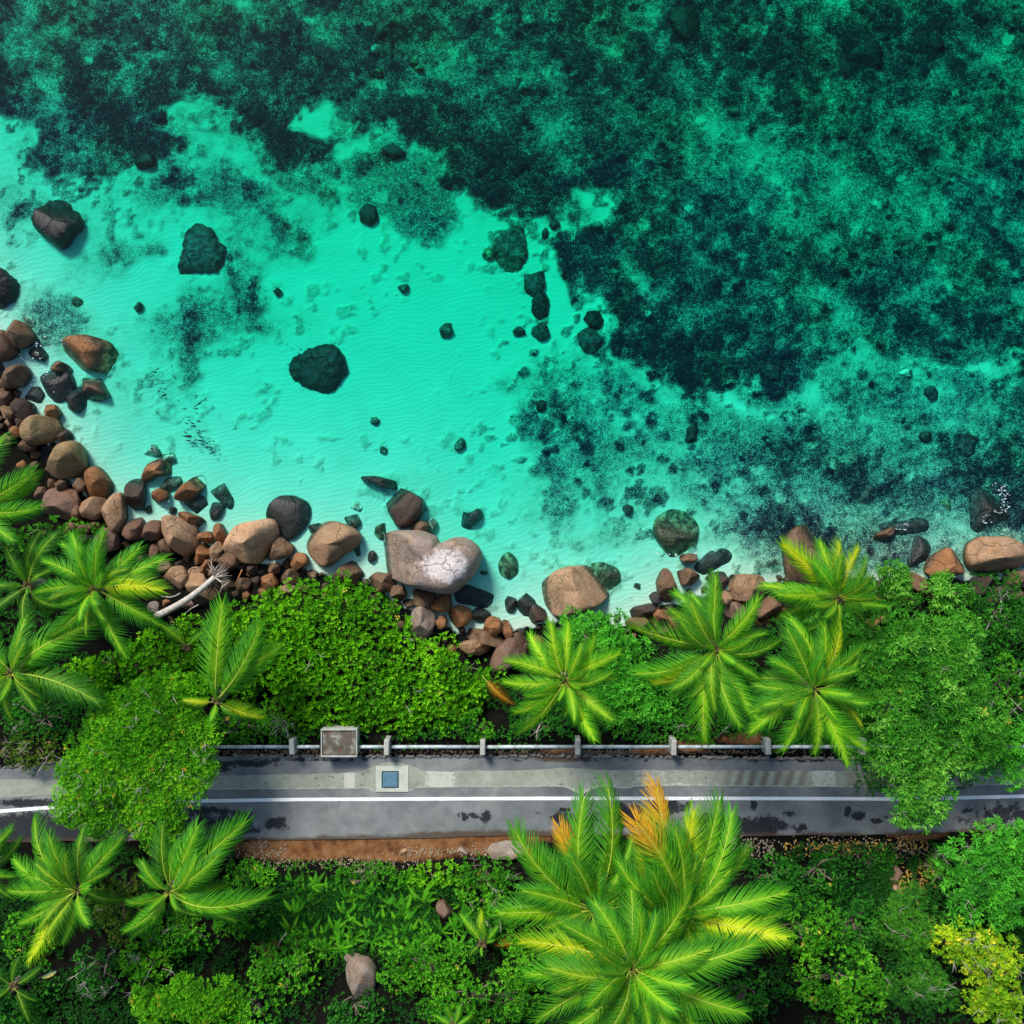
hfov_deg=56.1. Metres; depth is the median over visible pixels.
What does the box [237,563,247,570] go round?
cobble
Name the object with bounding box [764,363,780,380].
sea rock
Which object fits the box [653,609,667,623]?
boulder
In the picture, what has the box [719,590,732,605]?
boulder
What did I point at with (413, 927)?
fern
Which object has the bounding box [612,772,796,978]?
palm tree
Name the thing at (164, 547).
boulder
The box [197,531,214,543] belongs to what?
boulder
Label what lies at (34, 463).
cobble
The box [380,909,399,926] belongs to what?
fern
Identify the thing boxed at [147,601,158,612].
boulder
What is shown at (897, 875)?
stone
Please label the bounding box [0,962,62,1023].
shrub
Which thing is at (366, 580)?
cobble
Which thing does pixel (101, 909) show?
shrub
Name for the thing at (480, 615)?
boulder
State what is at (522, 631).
cobble
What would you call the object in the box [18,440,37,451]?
boulder
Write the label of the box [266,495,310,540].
boulder
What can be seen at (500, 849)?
stone
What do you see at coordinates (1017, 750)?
shrub
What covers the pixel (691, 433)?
sea rock
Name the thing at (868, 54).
sea rock
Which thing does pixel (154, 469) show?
boulder
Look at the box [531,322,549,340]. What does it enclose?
sea rock
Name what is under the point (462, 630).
cobble
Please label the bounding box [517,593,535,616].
boulder
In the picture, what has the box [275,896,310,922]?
fern
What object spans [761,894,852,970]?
shrub
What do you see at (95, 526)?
boulder
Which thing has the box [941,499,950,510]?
boulder
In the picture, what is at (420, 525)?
boulder
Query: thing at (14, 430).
boulder
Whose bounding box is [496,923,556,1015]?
shrub
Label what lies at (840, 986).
shrub
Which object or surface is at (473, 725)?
shrub
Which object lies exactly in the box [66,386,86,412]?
boulder
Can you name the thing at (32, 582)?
palm tree
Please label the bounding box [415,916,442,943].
fern
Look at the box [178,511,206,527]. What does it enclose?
boulder
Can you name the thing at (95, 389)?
boulder
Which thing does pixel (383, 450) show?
sea rock
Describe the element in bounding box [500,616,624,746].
palm tree
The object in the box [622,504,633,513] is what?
boulder
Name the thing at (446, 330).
sea rock
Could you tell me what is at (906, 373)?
sea rock
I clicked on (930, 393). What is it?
sea rock
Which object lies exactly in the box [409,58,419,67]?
sea rock
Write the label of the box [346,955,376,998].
stone
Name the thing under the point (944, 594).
shrub
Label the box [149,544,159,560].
boulder
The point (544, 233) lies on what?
sea rock
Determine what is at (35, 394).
boulder
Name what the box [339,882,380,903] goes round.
fern
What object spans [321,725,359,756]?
concrete block
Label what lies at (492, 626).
boulder
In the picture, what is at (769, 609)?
boulder
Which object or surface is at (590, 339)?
sea rock
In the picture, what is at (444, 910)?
stone
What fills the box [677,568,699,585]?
boulder
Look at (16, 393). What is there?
cobble
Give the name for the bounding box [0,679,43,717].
shrub
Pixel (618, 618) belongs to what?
cobble
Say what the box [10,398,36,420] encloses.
boulder
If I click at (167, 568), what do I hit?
boulder
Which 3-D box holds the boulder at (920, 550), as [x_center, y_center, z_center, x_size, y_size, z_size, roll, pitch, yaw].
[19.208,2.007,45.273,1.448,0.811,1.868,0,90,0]
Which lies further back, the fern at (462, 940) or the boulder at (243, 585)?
the boulder at (243, 585)
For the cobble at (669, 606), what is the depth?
45.02 m
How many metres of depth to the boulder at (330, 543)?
44.32 m
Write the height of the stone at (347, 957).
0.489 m
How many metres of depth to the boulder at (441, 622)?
44.34 m
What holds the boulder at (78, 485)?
on the ground
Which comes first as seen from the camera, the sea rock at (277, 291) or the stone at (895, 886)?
the stone at (895, 886)
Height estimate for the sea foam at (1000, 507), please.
0.020 m
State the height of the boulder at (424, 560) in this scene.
3.813 m
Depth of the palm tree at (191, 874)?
36.51 m
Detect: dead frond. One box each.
[42,971,56,978]
[482,676,515,705]
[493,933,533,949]
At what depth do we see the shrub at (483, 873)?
41.37 m
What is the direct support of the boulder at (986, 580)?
on the ground
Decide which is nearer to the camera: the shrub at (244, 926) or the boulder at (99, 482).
the shrub at (244, 926)
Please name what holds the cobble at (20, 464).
on the ground
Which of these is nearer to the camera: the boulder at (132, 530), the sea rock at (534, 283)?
the boulder at (132, 530)
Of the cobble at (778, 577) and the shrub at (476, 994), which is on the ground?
the cobble at (778, 577)
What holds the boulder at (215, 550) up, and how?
on the ground
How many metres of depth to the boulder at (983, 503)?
45.19 m
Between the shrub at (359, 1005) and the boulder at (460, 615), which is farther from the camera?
the boulder at (460, 615)
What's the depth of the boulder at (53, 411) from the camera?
44.75 m
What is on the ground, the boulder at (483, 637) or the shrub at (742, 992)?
the boulder at (483, 637)
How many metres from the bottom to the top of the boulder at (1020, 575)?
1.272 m
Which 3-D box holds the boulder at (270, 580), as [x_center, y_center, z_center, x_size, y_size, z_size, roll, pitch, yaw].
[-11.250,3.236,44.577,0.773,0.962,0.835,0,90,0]
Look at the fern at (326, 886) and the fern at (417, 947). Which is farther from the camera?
the fern at (326, 886)
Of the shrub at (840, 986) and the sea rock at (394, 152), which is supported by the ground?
the sea rock at (394, 152)
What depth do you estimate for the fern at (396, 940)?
40.99 m
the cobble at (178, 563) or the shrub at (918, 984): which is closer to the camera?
the shrub at (918, 984)
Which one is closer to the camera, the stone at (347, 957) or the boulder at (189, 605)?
the stone at (347, 957)
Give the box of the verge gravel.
[215,749,851,757]
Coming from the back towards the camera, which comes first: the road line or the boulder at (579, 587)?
the boulder at (579, 587)
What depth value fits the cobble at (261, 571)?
44.97 m
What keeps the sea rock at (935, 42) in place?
on the ground
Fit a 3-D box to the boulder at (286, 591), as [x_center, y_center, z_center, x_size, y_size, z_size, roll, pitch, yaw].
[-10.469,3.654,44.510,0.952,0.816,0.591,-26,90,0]
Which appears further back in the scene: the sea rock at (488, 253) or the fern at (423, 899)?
the sea rock at (488, 253)
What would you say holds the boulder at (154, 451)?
on the ground
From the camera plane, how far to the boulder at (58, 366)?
44.93 m
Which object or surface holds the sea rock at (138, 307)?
on the ground
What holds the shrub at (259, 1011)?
on the hillside undergrowth at (874, 881)
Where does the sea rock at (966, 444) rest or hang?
on the ground
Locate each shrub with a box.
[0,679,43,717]
[0,692,80,746]
[0,730,63,776]
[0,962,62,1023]
[1,911,59,970]
[6,515,79,552]
[57,622,191,700]
[63,517,99,550]
[67,941,128,999]
[83,872,153,947]
[116,944,174,1001]
[128,910,220,963]
[128,970,249,1023]
[159,607,270,705]
[205,706,291,744]
[211,890,269,941]
[212,985,280,1023]
[215,569,507,740]
[221,856,278,894]
[245,930,326,1005]
[271,716,294,737]
[323,988,384,1023]
[332,860,420,894]
[376,926,477,996]
[406,858,459,886]
[417,968,542,1023]
[439,707,495,744]
[446,852,523,903]
[466,878,525,942]
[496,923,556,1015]
[514,709,565,740]
[555,604,678,738]
[673,712,709,740]
[700,962,791,1023]
[717,713,747,738]
[744,848,812,900]
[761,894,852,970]
[777,843,863,904]
[783,942,891,1023]
[793,588,867,660]
[823,891,889,960]
[850,843,893,873]
[861,558,918,614]
[871,874,948,964]
[872,953,963,1019]
[912,567,976,621]
[920,842,953,886]
[928,914,1023,1023]
[967,818,997,843]
[972,716,1023,792]
[976,569,1023,656]
[986,652,1023,711]
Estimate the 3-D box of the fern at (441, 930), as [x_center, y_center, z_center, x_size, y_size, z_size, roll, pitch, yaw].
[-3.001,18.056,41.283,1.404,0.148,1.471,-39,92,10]
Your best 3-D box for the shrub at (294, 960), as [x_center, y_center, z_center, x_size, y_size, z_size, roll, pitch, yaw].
[-9.347,18.887,39.655,3.451,1.668,3.226,0,90,0]
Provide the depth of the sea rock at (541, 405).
45.97 m
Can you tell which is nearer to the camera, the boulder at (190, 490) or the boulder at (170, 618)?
the boulder at (170, 618)
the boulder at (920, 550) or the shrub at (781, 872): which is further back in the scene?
the boulder at (920, 550)
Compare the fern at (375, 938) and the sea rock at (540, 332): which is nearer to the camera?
the fern at (375, 938)
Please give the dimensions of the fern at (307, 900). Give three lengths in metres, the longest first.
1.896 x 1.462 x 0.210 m
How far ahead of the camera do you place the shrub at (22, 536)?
43.08 m
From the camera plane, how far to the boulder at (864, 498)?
45.38 m
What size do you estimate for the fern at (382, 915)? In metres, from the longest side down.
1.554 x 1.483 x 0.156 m
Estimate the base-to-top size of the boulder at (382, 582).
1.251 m
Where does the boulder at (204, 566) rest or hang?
on the ground
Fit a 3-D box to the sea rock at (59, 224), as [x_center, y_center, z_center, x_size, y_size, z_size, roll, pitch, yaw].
[-21.522,-13.799,45.475,2.154,1.237,2.044,38,90,0]
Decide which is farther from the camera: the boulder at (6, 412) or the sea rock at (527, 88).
the sea rock at (527, 88)
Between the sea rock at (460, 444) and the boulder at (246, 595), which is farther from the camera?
the sea rock at (460, 444)
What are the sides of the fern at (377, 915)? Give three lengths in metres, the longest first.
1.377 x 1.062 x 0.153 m
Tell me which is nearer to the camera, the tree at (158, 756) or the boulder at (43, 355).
the tree at (158, 756)
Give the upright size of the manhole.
0.083 m
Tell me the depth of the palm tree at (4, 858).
37.60 m
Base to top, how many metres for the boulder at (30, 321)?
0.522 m
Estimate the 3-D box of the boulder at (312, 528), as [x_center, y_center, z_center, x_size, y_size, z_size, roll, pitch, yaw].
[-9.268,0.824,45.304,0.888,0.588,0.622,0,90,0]
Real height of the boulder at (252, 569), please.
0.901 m
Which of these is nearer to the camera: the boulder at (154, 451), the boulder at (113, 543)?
the boulder at (113, 543)
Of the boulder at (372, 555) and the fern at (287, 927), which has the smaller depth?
the fern at (287, 927)
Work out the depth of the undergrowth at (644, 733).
43.30 m
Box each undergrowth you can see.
[0,543,1023,796]
[0,839,1023,1023]
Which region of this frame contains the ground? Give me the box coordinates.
[0,0,1023,1023]
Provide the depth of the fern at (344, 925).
41.44 m
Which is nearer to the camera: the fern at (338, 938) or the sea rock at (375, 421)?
the fern at (338, 938)
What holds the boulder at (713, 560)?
on the ground
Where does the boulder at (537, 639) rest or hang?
on the ground
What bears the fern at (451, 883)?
on the ground
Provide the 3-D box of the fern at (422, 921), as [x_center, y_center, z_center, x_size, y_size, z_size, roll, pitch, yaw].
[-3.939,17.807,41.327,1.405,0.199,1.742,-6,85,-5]
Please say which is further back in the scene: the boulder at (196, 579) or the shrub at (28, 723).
the boulder at (196, 579)
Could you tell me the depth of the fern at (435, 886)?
42.00 m
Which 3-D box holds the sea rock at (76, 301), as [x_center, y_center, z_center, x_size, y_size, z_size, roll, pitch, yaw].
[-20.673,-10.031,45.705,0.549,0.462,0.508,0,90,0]
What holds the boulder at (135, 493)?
on the ground
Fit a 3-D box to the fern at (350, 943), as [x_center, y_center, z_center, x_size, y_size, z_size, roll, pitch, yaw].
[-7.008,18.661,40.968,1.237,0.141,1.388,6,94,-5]
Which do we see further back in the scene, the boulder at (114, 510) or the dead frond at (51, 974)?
the boulder at (114, 510)
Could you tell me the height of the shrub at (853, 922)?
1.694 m
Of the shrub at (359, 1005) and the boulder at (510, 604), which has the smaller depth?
the shrub at (359, 1005)
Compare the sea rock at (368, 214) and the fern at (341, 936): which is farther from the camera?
the sea rock at (368, 214)
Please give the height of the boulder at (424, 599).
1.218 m
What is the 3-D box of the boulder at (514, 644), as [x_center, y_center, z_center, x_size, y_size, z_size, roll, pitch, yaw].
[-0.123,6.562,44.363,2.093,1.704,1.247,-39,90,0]
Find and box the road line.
[0,795,1023,812]
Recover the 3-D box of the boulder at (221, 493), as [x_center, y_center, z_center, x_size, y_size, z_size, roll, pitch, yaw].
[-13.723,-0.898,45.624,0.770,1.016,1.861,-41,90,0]
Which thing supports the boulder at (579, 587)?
on the ground
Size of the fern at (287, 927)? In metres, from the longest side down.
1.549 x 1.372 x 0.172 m
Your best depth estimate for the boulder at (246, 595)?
44.14 m
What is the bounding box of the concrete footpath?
[0,762,1023,797]
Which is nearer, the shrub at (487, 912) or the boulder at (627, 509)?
the shrub at (487, 912)
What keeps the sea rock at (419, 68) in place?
on the ground
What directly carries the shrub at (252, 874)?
on the hillside undergrowth at (874, 881)
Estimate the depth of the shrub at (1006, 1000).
38.72 m
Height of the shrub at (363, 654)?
2.329 m
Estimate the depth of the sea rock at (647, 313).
46.23 m
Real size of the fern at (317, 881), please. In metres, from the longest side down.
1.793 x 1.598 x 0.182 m
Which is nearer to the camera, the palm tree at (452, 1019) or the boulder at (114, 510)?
the palm tree at (452, 1019)
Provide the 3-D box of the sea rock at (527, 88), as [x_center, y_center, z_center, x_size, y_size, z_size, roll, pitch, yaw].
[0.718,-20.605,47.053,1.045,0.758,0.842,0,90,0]
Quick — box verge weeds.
[235,733,896,874]
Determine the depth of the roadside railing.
42.24 m
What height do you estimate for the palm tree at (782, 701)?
9.715 m
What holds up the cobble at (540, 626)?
on the ground
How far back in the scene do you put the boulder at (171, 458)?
45.34 m
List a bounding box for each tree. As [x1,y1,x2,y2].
[0,431,47,547]
[0,527,70,635]
[0,599,123,723]
[0,822,22,899]
[0,955,43,1023]
[4,805,129,970]
[32,525,176,662]
[48,663,225,856]
[119,805,278,938]
[161,621,204,652]
[181,591,287,722]
[433,1003,472,1023]
[458,907,499,957]
[486,770,651,958]
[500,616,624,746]
[514,873,769,1023]
[597,839,695,945]
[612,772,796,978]
[623,567,784,748]
[740,612,879,769]
[754,533,886,635]
[850,604,1012,835]
[931,813,1023,936]
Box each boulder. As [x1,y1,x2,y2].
[0,329,19,361]
[0,364,32,388]
[0,387,12,411]
[0,406,14,418]
[4,319,36,348]
[9,426,20,437]
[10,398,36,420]
[13,418,21,426]
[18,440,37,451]
[19,415,63,444]
[22,314,35,327]
[24,386,44,403]
[28,344,48,361]
[34,486,47,499]
[40,370,75,402]
[41,487,80,520]
[44,404,61,419]
[47,441,89,478]
[50,361,72,372]
[54,480,70,489]
[56,429,73,442]
[62,334,118,373]
[65,522,78,535]
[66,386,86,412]
[71,505,84,522]
[72,478,85,492]
[77,524,93,534]
[79,496,106,520]
[82,378,109,401]
[84,466,113,497]
[87,522,105,532]
[93,528,120,552]
[101,492,127,531]
[122,517,145,540]
[124,479,146,510]
[141,459,172,482]
[142,520,163,540]
[144,445,161,457]
[145,505,152,513]
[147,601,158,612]
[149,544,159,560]
[151,488,169,502]
[157,538,175,558]
[157,561,171,572]
[159,476,182,491]
[160,453,175,463]
[161,515,200,556]
[162,599,169,606]
[163,566,188,588]
[168,616,174,622]
[169,506,176,514]
[173,475,205,502]
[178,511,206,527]
[183,495,207,513]
[183,600,193,608]
[185,566,219,599]
[194,543,210,564]
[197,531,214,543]
[199,559,218,573]
[208,569,220,577]
[209,502,224,520]
[209,541,223,561]
[210,483,233,508]
[213,523,227,542]
[216,552,240,571]
[223,518,280,563]
[236,577,251,592]
[242,591,250,599]
[247,564,259,575]
[261,573,278,590]
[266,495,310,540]
[268,563,281,573]
[270,537,294,559]
[278,584,294,597]
[281,569,300,584]
[290,552,309,569]
[307,521,362,566]
[308,523,320,533]
[332,560,363,587]
[344,514,361,528]
[351,502,362,511]
[354,545,360,556]
[368,550,376,562]
[369,572,396,592]
[374,523,385,539]
[383,530,481,593]
[386,488,424,528]
[390,585,406,601]
[410,606,435,640]
[412,520,430,531]
[413,589,436,607]
[426,517,437,533]
[431,594,451,611]
[436,615,447,629]
[449,604,471,626]
[454,585,493,607]
[459,639,492,655]
[461,508,482,529]
[466,628,503,647]
[472,607,490,622]
[480,570,487,574]
[483,616,501,635]
[490,632,526,671]
[498,552,517,578]
[502,619,513,638]
[505,596,516,612]
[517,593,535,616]
[528,604,546,623]
[529,634,543,648]
[542,565,608,615]
[591,562,620,590]
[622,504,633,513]
[627,617,653,630]
[629,603,656,616]
[633,583,640,588]
[649,591,661,604]
[653,509,698,556]
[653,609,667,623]
[655,568,676,601]
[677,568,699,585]
[679,553,697,562]
[694,548,731,574]
[705,571,728,591]
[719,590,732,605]
[724,601,745,618]
[728,574,764,601]
[756,596,781,618]
[782,525,824,587]
[859,485,874,504]
[865,618,880,626]
[873,526,895,541]
[878,517,928,534]
[906,535,930,567]
[908,572,932,598]
[923,548,963,577]
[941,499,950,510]
[963,536,1023,572]
[968,488,1008,532]
[968,575,993,595]
[1001,570,1023,588]
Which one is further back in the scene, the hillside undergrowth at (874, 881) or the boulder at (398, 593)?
the boulder at (398, 593)
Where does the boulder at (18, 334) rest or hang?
on the ground
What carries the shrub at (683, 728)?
on the undergrowth at (644, 733)
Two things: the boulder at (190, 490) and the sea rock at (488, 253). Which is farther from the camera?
the sea rock at (488, 253)
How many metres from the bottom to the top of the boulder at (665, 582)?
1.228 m
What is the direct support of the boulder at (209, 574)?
on the ground
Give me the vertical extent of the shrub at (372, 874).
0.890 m
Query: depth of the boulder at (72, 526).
44.00 m
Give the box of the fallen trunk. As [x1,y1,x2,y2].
[154,559,231,618]
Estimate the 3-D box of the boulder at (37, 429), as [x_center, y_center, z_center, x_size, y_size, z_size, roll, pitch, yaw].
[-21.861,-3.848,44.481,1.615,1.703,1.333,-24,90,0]
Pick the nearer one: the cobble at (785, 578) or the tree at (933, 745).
the tree at (933, 745)
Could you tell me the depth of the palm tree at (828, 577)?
37.58 m
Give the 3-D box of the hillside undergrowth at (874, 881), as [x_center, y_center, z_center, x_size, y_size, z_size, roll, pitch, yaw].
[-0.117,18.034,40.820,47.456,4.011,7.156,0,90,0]
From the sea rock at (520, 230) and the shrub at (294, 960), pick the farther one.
the sea rock at (520, 230)
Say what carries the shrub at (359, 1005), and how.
on the hillside undergrowth at (874, 881)
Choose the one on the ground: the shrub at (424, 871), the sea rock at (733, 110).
the sea rock at (733, 110)
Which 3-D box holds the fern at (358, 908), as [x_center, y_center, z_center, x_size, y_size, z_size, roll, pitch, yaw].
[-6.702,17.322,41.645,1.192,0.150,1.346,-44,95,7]
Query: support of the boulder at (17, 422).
on the ground
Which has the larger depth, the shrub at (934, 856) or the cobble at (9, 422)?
the cobble at (9, 422)
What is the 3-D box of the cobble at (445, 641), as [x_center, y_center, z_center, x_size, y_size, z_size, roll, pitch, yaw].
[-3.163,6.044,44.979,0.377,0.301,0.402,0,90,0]
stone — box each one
[344,950,360,961]
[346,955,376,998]
[436,899,453,919]
[457,846,468,855]
[488,840,527,860]
[888,865,901,884]
[892,885,901,894]
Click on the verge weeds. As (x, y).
(359, 741)
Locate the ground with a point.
(828, 228)
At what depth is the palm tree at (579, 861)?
32.95 m
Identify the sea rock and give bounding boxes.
[0,267,19,308]
[31,200,84,249]
[71,296,82,305]
[133,302,143,312]
[134,150,156,169]
[177,223,226,274]
[273,287,281,296]
[289,344,347,393]
[359,203,378,226]
[361,476,397,489]
[370,44,385,57]
[370,417,379,425]
[375,19,395,38]
[375,68,382,77]
[380,446,387,454]
[382,144,405,159]
[397,284,409,292]
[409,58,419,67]
[415,64,423,72]
[439,322,452,338]
[454,437,465,450]
[482,248,494,259]
[493,228,527,272]
[512,326,525,336]
[514,226,524,234]
[518,81,536,94]
[524,271,545,296]
[531,292,549,319]
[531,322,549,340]
[536,400,546,411]
[541,227,547,239]
[549,219,559,229]
[577,327,602,353]
[583,310,603,328]
[645,311,650,316]
[668,5,700,40]
[684,426,697,442]
[727,105,739,115]
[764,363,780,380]
[848,41,882,69]
[899,368,912,377]
[919,431,931,442]
[923,386,937,399]
[925,34,944,51]
[953,433,979,456]
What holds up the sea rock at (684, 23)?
on the ground
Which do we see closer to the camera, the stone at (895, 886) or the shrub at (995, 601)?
the stone at (895, 886)
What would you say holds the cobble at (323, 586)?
on the ground
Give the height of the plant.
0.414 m
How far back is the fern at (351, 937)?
41.16 m
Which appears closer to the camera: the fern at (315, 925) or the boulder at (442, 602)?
the fern at (315, 925)
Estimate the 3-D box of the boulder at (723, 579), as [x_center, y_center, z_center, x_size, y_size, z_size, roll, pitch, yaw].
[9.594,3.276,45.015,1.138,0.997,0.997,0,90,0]
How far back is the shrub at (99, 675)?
42.80 m
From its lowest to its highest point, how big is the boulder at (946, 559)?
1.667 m
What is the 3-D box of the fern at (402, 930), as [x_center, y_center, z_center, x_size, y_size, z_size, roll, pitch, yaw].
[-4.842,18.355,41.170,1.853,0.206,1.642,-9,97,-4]
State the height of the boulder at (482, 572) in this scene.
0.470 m
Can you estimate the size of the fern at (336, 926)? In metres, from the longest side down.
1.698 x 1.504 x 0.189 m
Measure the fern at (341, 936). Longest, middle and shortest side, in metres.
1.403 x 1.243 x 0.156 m
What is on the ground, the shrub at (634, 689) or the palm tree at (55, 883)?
the palm tree at (55, 883)
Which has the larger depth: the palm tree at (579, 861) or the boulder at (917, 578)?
the boulder at (917, 578)
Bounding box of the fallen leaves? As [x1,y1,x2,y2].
[225,827,938,872]
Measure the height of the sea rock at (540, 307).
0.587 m
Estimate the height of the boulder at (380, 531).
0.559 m
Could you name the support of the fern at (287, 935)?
on the ground
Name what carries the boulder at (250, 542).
on the ground
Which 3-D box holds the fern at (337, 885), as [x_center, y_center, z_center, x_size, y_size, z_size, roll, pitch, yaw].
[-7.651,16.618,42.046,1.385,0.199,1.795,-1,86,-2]
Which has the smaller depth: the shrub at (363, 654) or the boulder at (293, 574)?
the shrub at (363, 654)
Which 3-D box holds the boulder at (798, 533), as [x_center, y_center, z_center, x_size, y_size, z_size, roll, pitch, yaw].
[13.721,2.147,44.961,2.050,1.092,3.105,0,90,0]
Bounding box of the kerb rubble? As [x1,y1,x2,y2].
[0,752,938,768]
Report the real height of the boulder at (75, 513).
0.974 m
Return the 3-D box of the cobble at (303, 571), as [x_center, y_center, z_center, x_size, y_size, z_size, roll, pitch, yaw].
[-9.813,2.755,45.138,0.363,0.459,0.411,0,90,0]
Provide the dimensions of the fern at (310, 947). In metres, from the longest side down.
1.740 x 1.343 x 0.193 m
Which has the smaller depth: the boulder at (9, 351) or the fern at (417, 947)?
the fern at (417, 947)
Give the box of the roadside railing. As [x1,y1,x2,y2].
[195,735,1023,755]
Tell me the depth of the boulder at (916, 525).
45.22 m
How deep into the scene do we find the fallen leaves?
42.81 m
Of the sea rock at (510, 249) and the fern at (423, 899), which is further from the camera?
the sea rock at (510, 249)
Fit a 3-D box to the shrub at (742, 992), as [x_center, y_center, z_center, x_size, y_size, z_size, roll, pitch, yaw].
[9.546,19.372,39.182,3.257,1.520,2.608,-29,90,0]
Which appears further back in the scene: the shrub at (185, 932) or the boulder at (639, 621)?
the boulder at (639, 621)
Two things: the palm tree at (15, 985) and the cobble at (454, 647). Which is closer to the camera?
the palm tree at (15, 985)
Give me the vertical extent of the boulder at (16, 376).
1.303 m
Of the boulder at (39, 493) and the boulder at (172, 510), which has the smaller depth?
the boulder at (39, 493)
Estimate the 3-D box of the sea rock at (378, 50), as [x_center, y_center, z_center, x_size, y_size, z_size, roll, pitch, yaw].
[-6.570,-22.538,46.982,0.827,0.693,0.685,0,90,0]
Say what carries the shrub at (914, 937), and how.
on the hillside undergrowth at (874, 881)
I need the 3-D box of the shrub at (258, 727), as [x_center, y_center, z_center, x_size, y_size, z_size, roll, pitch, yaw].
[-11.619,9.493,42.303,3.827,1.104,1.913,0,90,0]
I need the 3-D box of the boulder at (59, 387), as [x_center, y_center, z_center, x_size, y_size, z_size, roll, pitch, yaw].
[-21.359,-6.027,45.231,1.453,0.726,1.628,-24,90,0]
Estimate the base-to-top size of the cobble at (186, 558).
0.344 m
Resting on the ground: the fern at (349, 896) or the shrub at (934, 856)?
the fern at (349, 896)
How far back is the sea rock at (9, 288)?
45.01 m
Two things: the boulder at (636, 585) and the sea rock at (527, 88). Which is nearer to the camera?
the boulder at (636, 585)
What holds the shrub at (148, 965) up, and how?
on the hillside undergrowth at (874, 881)
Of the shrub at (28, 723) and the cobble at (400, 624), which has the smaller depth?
the shrub at (28, 723)
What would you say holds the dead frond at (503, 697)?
on the ground
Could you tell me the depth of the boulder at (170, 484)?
45.19 m
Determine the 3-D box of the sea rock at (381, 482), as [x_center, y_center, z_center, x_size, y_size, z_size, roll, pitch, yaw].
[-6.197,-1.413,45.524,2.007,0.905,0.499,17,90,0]
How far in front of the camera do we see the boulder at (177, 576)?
44.08 m
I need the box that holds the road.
[0,756,1023,841]
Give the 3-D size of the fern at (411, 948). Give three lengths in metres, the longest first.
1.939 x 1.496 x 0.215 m
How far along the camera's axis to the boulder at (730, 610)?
44.35 m
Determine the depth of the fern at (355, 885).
42.06 m
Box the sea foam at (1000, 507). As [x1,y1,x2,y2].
[970,484,1009,535]
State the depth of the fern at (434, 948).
40.97 m
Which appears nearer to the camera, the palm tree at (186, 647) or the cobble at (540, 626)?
the palm tree at (186, 647)
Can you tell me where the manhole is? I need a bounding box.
[376,766,408,791]
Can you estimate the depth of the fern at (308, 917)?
41.53 m
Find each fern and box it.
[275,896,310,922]
[275,930,306,953]
[276,887,306,908]
[278,871,304,890]
[279,915,302,942]
[291,876,319,900]
[294,889,321,911]
[294,917,329,952]
[296,938,310,957]
[299,909,315,928]
[300,872,334,900]
[301,928,326,960]
[307,936,342,966]
[310,877,335,911]
[319,916,350,941]
[320,922,335,943]
[324,874,350,902]
[328,926,355,967]
[330,910,353,932]
[330,924,352,946]
[332,898,357,926]
[336,885,361,919]
[336,936,358,956]
[339,871,373,908]
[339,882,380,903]
[340,927,365,945]
[343,910,360,931]
[344,869,370,888]
[344,900,368,918]
[351,883,388,906]
[354,917,376,942]
[355,929,387,955]
[365,909,381,933]
[368,908,393,934]
[374,923,394,947]
[376,928,408,963]
[377,892,408,912]
[378,892,392,909]
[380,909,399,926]
[381,922,417,948]
[385,908,417,936]
[387,868,408,899]
[389,934,426,966]
[393,919,426,944]
[394,890,421,916]
[396,872,418,891]
[398,928,439,971]
[404,907,434,942]
[408,881,434,909]
[410,874,437,899]
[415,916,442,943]
[423,942,438,959]
[425,871,451,899]
[429,918,452,940]
[439,876,459,899]
[441,942,464,961]
[444,917,468,936]
[448,886,479,910]
[449,902,474,936]
[451,930,473,954]
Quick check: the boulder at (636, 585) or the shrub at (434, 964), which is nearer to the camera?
the shrub at (434, 964)
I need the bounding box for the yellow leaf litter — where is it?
[784,837,937,893]
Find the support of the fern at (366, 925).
on the ground
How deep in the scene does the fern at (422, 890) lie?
41.91 m
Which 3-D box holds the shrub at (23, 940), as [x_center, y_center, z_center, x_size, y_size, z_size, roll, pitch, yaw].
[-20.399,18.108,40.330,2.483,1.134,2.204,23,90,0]
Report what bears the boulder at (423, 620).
on the ground
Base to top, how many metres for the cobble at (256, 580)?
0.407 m
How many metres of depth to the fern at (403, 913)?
41.54 m
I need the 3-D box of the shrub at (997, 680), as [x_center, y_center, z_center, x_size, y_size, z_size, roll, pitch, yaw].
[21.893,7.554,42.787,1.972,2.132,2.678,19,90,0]
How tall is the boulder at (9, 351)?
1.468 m
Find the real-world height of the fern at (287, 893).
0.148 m
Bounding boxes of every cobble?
[0,433,11,446]
[4,419,13,426]
[10,389,21,397]
[16,460,25,467]
[30,450,40,458]
[30,461,38,467]
[47,479,55,488]
[48,442,56,450]
[121,539,129,547]
[175,560,181,565]
[183,556,190,561]
[221,579,235,590]
[232,591,238,596]
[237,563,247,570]
[250,576,260,585]
[257,568,264,575]
[257,588,268,598]
[281,557,291,568]
[295,584,305,592]
[299,568,306,574]
[306,569,318,580]
[321,582,328,589]
[362,578,369,585]
[395,620,408,630]
[403,598,414,607]
[431,628,438,635]
[441,637,447,643]
[448,644,456,652]
[458,627,465,634]
[516,628,525,635]
[535,624,544,629]
[614,614,620,622]
[657,625,668,634]
[665,604,672,610]
[776,575,781,580]
[782,576,789,584]
[1010,590,1023,601]
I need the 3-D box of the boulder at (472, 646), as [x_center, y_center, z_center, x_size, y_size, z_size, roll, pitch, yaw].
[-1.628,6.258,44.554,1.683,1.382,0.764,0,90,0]
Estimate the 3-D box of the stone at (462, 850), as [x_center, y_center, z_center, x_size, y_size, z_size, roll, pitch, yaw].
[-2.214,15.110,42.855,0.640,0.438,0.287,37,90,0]
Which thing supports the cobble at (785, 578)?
on the ground

